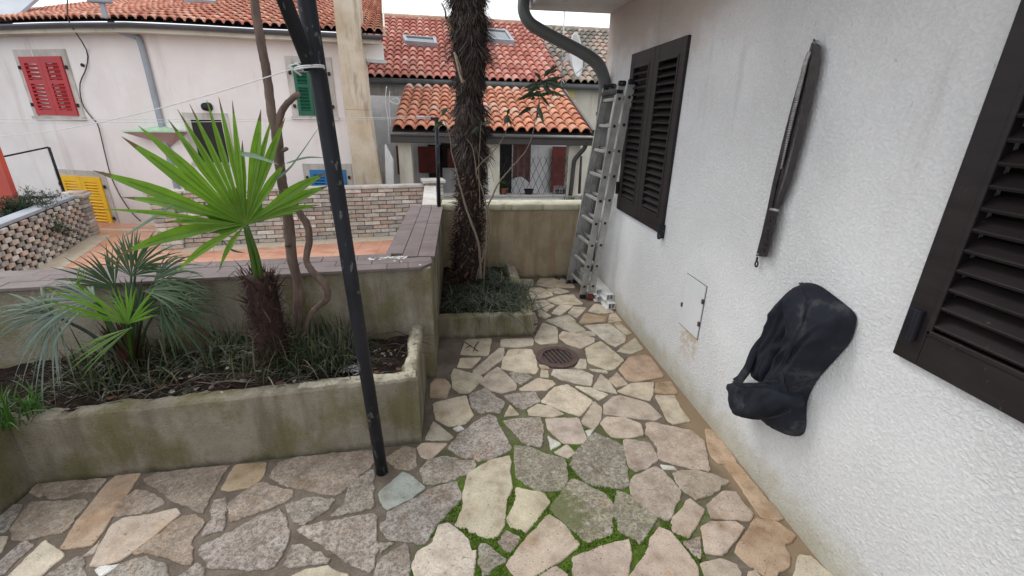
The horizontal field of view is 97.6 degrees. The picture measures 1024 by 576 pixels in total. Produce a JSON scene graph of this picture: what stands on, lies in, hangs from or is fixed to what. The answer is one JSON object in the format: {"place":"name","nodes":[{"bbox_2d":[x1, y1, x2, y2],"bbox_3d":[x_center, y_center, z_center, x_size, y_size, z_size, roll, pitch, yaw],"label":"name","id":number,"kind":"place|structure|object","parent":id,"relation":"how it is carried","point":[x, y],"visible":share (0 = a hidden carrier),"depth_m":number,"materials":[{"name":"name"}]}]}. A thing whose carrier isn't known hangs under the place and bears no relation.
{"place":"outdoors","nodes":[
{"label":"outdoors","id":0,"kind":"place"},
{"bbox_2d":[64,221,393,267],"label":"terrace paving","id":1,"kind":"structure","parent":0,"point":[361,248],"depth_m":7.06,"materials":[{"name":"tile"}]},
{"bbox_2d":[0,190,99,271],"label":"lattice brick wall","id":2,"kind":"structure","parent":1,"relation":"on","point":[28,241],"depth_m":6.33,"materials":[{"name":"brick"}]},
{"bbox_2d":[4,147,64,191],"bbox_3d":[-7.739,-1.816,7.113,0.043,0.794,0.808,17,26,36],"label":"handrail","id":3,"kind":"object","parent":2,"relation":"on","point":[55,168],"visible":0.79,"depth_m":7.30,"materials":[{"name":"black metal"}]},
{"bbox_2d":[20,194,57,198],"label":"stone slab","id":4,"kind":"structure","parent":2,"relation":"on","point":[42,196],"depth_m":7.40,"materials":[{"name":"grey stone"}]},
{"bbox_2d":[36,229,394,269],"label":"border tiles","id":5,"kind":"object","parent":1,"relation":"on","point":[81,248],"visible":0.52,"depth_m":7.25,"materials":[{"name":"beige tile"}]},
{"bbox_2d":[143,178,445,249],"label":"brick wall","id":6,"kind":"structure","parent":1,"relation":"on","point":[374,210],"depth_m":7.64,"materials":[{"name":"beige brick"}]},
{"bbox_2d":[13,0,609,65],"label":"sky","id":7,"kind":"structure","parent":0,"point":[503,9],"materials":[{"name":"white"}]},
{"bbox_2d":[0,277,821,575],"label":"terrace ground","id":8,"kind":"structure","parent":0,"point":[449,355],"depth_m":2.08,"materials":[{"name":"beige stone"}]},
{"bbox_2d":[0,324,426,514],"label":"planter box","id":9,"kind":"object","parent":8,"relation":"on","point":[91,439],"visible":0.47,"depth_m":2.12,"materials":[{"name":"concrete"}]},
{"bbox_2d":[0,375,63,431],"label":"bright grass","id":10,"kind":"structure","parent":9,"relation":"on","point":[6,416],"depth_m":1.91,"materials":[{"name":"green plant"}]},
{"bbox_2d":[0,228,229,412],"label":"fan palm","id":11,"kind":"object","parent":9,"relation":"on","point":[127,337],"visible":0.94,"depth_m":2.15,"materials":[{"name":"green plant"}]},
{"bbox_2d":[23,304,390,405],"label":"planter grass","id":12,"kind":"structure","parent":9,"relation":"in","point":[318,344],"depth_m":2.26,"materials":[{"name":"green plant"}]},
{"bbox_2d":[93,99,327,372],"bbox_3d":[-1.240,-0.086,2.081,0.832,1.476,0.368,-12,24,-30],"label":"young fan palm","id":13,"kind":"object","parent":9,"relation":"on","point":[228,212],"visible":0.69,"depth_m":1.88,"materials":[{"name":"green plant"}]},
{"bbox_2d":[0,331,435,413],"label":"soil litter","id":14,"kind":"object","parent":9,"relation":"on","point":[52,399],"visible":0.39,"depth_m":2.20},
{"bbox_2d":[250,0,330,349],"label":"bare tree","id":15,"kind":"object","parent":9,"relation":"on","point":[289,233],"visible":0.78,"depth_m":2.21,"materials":[{"name":"brown plant"}]},
{"bbox_2d":[339,364,358,372],"bbox_3d":[-0.847,0.422,2.346,0.100,0.031,0.060,-1,21,-6],"label":"crumpled wrapper","id":16,"kind":"object","parent":9,"relation":"on","point":[353,366],"visible":0.61,"depth_m":2.34,"materials":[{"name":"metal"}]},
{"bbox_2d":[0,205,443,377],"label":"boundary wall","id":17,"kind":"structure","parent":8,"relation":"on","point":[400,281],"depth_m":2.56,"materials":[{"name":"grey concrete"}]},
{"bbox_2d":[431,117,440,206],"bbox_3d":[-0.703,-1.160,4.192,0.070,0.814,0.076,-1,21,-6],"label":"washing line post","id":18,"kind":"object","parent":17,"relation":"on","point":[435,119],"visible":0.98,"depth_m":4.18,"materials":[{"name":"black metal"}]},
{"bbox_2d":[0,117,430,122],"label":"washing line","id":19,"kind":"object","parent":18,"relation":"attached to","point":[155,122],"visible":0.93,"depth_m":3.12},
{"bbox_2d":[0,116,432,119],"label":"washing line","id":20,"kind":"object","parent":18,"relation":"attached to","point":[169,119],"visible":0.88,"depth_m":3.14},
{"bbox_2d":[297,0,387,476],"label":"metal pole","id":21,"kind":"object","parent":8,"relation":"on","point":[310,22],"visible":0.85,"depth_m":1.61,"materials":[{"name":"black metal"}]},
{"bbox_2d":[7,62,324,135],"bbox_3d":[-2.021,-0.822,2.110,3.235,0.329,0.099,11,23,25],"label":"cord","id":22,"kind":"object","parent":21,"relation":"attached to","point":[298,67],"visible":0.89,"depth_m":1.48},
{"bbox_2d":[276,0,316,70],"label":"metal brace","id":23,"kind":"object","parent":21,"relation":"attached to","point":[291,18],"visible":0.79,"depth_m":1.29,"materials":[{"name":"black paint"}]},
{"bbox_2d":[438,262,533,338],"bbox_3d":[-0.270,0.194,4.113,0.728,0.487,1.350,-1,21,-6],"label":"planter box","id":24,"kind":"object","parent":8,"relation":"on","point":[448,329],"visible":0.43,"depth_m":3.46,"materials":[{"name":"concrete"}]},
{"bbox_2d":[434,0,502,288],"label":"tall palm","id":25,"kind":"object","parent":24,"relation":"in","point":[467,21],"visible":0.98,"depth_m":3.56,"materials":[{"name":"brown plant"}]},
{"bbox_2d":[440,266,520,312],"bbox_3d":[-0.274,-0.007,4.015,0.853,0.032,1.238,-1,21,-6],"label":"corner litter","id":26,"kind":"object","parent":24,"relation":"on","point":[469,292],"visible":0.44,"depth_m":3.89,"materials":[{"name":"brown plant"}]},
{"bbox_2d":[440,261,559,339],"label":"ornamental grass","id":27,"kind":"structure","parent":24,"relation":"in","point":[492,303],"depth_m":3.73,"materials":[{"name":"green plant"}]},
{"bbox_2d":[433,60,566,280],"bbox_3d":[-0.099,-0.880,3.581,1.024,1.750,0.126,-1,21,-6],"label":"thin shrub","id":28,"kind":"object","parent":24,"relation":"in","point":[550,81],"visible":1,"depth_m":3.45,"materials":[{"name":"green plant"}]},
{"bbox_2d":[410,428,704,575],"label":"moss","id":29,"kind":"object","parent":8,"relation":"on","point":[584,546],"visible":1,"depth_m":1.82,"materials":[{"name":"green plant"}]},
{"bbox_2d":[536,346,578,368],"bbox_3d":[0.323,0.494,3.191,0.300,0.026,0.300,-1,21,-6],"label":"floor drain","id":30,"kind":"object","parent":8,"relation":"in","point":[556,357],"visible":1,"depth_m":3.18,"materials":[{"name":"metal"}]},
{"bbox_2d":[579,276,601,301],"bbox_3d":[0.761,-0.018,4.464,0.070,0.056,0.680,-1,21,-6],"label":"plastic profile","id":31,"kind":"object","parent":8,"relation":"on","point":[596,298],"visible":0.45,"depth_m":4.17,"materials":[{"name":"white plastic"}]},
{"bbox_2d":[579,267,601,294],"bbox_3d":[0.757,-0.079,4.462,0.070,0.056,0.660,-1,21,-6],"label":"plastic profile","id":32,"kind":"object","parent":31,"relation":"on","point":[598,289],"visible":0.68,"depth_m":4.22,"materials":[{"name":"white plastic"}]},
{"bbox_2d":[566,79,635,299],"bbox_3d":[0.750,-0.821,4.024,0.292,1.881,0.661,-1,21,-6],"label":"aluminium ladder","id":33,"kind":"object","parent":8,"relation":"on","point":[603,124],"visible":0.99,"depth_m":3.96,"materials":[{"name":"silver metal"}]},
{"bbox_2d":[517,0,1023,575],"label":"white house","id":34,"kind":"structure","parent":8,"relation":"on","point":[899,228],"depth_m":1.57,"materials":[{"name":"paint"}]},
{"bbox_2d":[754,39,820,266],"bbox_3d":[1.130,-0.508,1.851,0.045,0.920,0.136,-1,21,-6],"label":"folded strap","id":35,"kind":"object","parent":34,"relation":"hanging from","point":[768,230],"visible":1,"depth_m":1.81,"materials":[{"name":"black fabric"}]},
{"bbox_2d":[726,282,856,435],"bbox_3d":[1.103,0.314,1.869,0.151,0.721,0.478,-1,21,-6],"label":"canvas bag","id":36,"kind":"object","parent":34,"relation":"hanging from","point":[801,344],"visible":1,"depth_m":1.75,"materials":[{"name":"fabric"}]},
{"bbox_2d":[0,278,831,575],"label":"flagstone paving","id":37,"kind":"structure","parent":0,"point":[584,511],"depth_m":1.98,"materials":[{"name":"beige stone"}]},
{"bbox_2d":[599,299,615,309],"bbox_3d":[0.831,0.011,4.386,0.086,0.060,0.860,-1,21,-6],"label":"plastic profile","id":38,"kind":"object","parent":37,"relation":"on","point":[609,305],"visible":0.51,"depth_m":4.02,"materials":[{"name":"white plastic"}]},
{"bbox_2d":[590,271,613,300],"bbox_3d":[0.826,-0.056,4.392,0.088,0.058,0.800,-1,21,-6],"label":"plastic profile","id":39,"kind":"object","parent":38,"relation":"on","point":[606,294],"visible":0.62,"depth_m":4.11,"materials":[{"name":"white plastic"}]},
{"bbox_2d":[364,13,565,95],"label":"row house","id":40,"kind":"structure","parent":0,"point":[412,44],"depth_m":12.53,"materials":[{"name":"tile"}]},
{"label":"courtyard ground","id":41,"kind":"structure","parent":0,"visible":0},
{"bbox_2d":[0,0,386,224],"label":"pale pink house","id":42,"kind":"structure","parent":41,"relation":"on","point":[68,64],"depth_m":7.83,"materials":[{"name":"paint"}]},
{"bbox_2d":[12,49,86,118],"bbox_3d":[-8.132,-3.568,7.899,1.261,1.123,0.103,6,22,13],"label":"window frame","id":43,"kind":"structure","parent":42,"relation":"in","point":[65,81],"depth_m":7.85,"materials":[{"name":"red wood"}]},
{"bbox_2d":[54,169,119,222],"bbox_3d":[-8.128,-1.693,8.606,1.274,1.108,0.101,6,22,13],"label":"window frame","id":44,"kind":"structure","parent":42,"relation":"in","point":[98,185],"depth_m":8.48,"materials":[{"name":"yellow wood"}]},
{"bbox_2d":[182,113,234,165],"bbox_3d":[-5.333,-2.624,7.936,0.748,0.880,0.100,-2,21,-9],"label":"window frame","id":45,"kind":"structure","parent":42,"relation":"in","point":[206,124],"depth_m":7.87,"materials":[{"name":"grey stone"}]},
{"bbox_2d":[284,56,338,119],"bbox_3d":[-3.559,-3.543,7.983,0.810,1.025,0.101,-2,21,-9],"label":"window frame","id":46,"kind":"structure","parent":42,"relation":"in","point":[301,84],"depth_m":7.95,"materials":[{"name":"green wood"}]},
{"bbox_2d":[302,164,352,185],"bbox_3d":[-3.497,-1.892,8.633,0.915,0.972,0.100,-2,21,-9],"label":"window frame","id":47,"kind":"structure","parent":42,"relation":"in","point":[309,170],"depth_m":8.50,"materials":[{"name":"grey stone"}]},
{"bbox_2d":[385,144,393,183],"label":"end wall","id":48,"kind":"structure","parent":42,"relation":"attached to","point":[389,167],"depth_m":8.55,"materials":[{"name":"white paint"}]},
{"bbox_2d":[370,83,594,259],"bbox_3d":[-0.317,-2.781,10.326,6.200,3.597,3.037,-1,21,-6],"label":"tiled porch","id":49,"kind":"object","parent":41,"relation":"on","point":[410,143],"visible":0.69,"depth_m":9.78,"materials":[{"name":"tile"}]},
{"bbox_2d":[385,86,399,138],"bbox_3d":[-2.243,-3.254,8.482,0.281,1.020,0.054,-1,21,-6],"label":"cable coil","id":50,"kind":"object","parent":49,"relation":"hanging from","point":[389,110],"visible":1,"depth_m":8.40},
{"bbox_2d":[500,180,508,194],"bbox_3d":[-0.188,-2.088,9.307,0.298,0.280,0.330,-1,21,-6],"label":"plant pot","id":51,"kind":"object","parent":49,"relation":"on","point":[503,188],"visible":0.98,"depth_m":9.28,"materials":[{"name":"ceramic"}]},
{"bbox_2d":[513,145,530,181],"bbox_3d":[0.206,-2.662,9.455,0.375,0.859,0.090,-1,21,-6],"label":"hanging cloth","id":52,"kind":"object","parent":49,"relation":"hanging from","point":[519,150],"visible":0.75,"depth_m":9.45,"materials":[{"name":"brown fabric"}]},
{"bbox_2d":[524,189,533,194],"bbox_3d":[0.351,-2.018,9.403,0.213,0.100,0.216,-1,21,-6],"label":"plant pot","id":53,"kind":"object","parent":49,"relation":"on","point":[528,192],"visible":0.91,"depth_m":9.35,"materials":[{"name":"black plastic"}]},
{"bbox_2d":[499,156,567,193],"bbox_3d":[0.339,-2.312,9.223,1.651,0.762,0.036,-1,21,-6],"label":"trellis","id":54,"kind":"object","parent":49,"relation":"on","point":[533,174],"visible":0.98,"depth_m":9.23,"materials":[{"name":"black paint"}]},
{"bbox_2d":[553,187,565,193],"bbox_3d":[1.048,-2.076,9.519,0.330,0.156,0.170,-1,21,-6],"label":"wire basket","id":55,"kind":"object","parent":49,"relation":"on","point":[560,190],"visible":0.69,"depth_m":9.47,"materials":[{"name":"metal"}]},
{"bbox_2d":[441,200,587,277],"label":"back wall","id":56,"kind":"structure","parent":41,"relation":"on","point":[532,238],"depth_m":4.61,"materials":[{"name":"stone"}]},
{"bbox_2d":[560,195,581,199],"bbox_3d":[1.312,-1.798,9.027,0.816,0.217,0.393,-4,22,-14],"label":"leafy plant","id":57,"kind":"object","parent":41,"relation":"on","point":[573,198],"visible":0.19,"depth_m":9.02,"materials":[{"name":"green plant"}]},
{"bbox_2d":[541,24,608,192],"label":"old house","id":58,"kind":"structure","parent":41,"relation":"on","point":[585,86],"depth_m":12.98,"materials":[{"name":"tile"}]},
{"bbox_2d":[562,89,574,99],"bbox_3d":[1.545,-5.335,12.337,0.340,0.320,0.120,-3,21,-9],"label":"meter box","id":59,"kind":"object","parent":58,"relation":"attached to","point":[571,93],"visible":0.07,"depth_m":12.29,"materials":[{"name":"plastic"}]},
{"bbox_2d":[561,12,587,85],"bbox_3d":[1.653,-6.032,11.303,0.753,1.768,0.616,-9,23,-24],"label":"satellite dish","id":60,"kind":"object","parent":58,"relation":"attached to","point":[576,64],"visible":0.65,"depth_m":11.49,"materials":[{"name":"metal"}]},
{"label":"raised bed soil","id":61,"kind":"structure","parent":0,"visible":0},
{"bbox_2d":[0,147,19,209],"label":"red door panel","id":62,"kind":"structure","parent":61,"relation":"on","point":[7,187],"depth_m":6.68,"materials":[{"name":"orange paint"}]},
{"bbox_2d":[0,185,77,237],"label":"rosemary shrub","id":63,"kind":"object","parent":61,"relation":"on","point":[15,206],"visible":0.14,"depth_m":6.51,"materials":[{"name":"green plant"}]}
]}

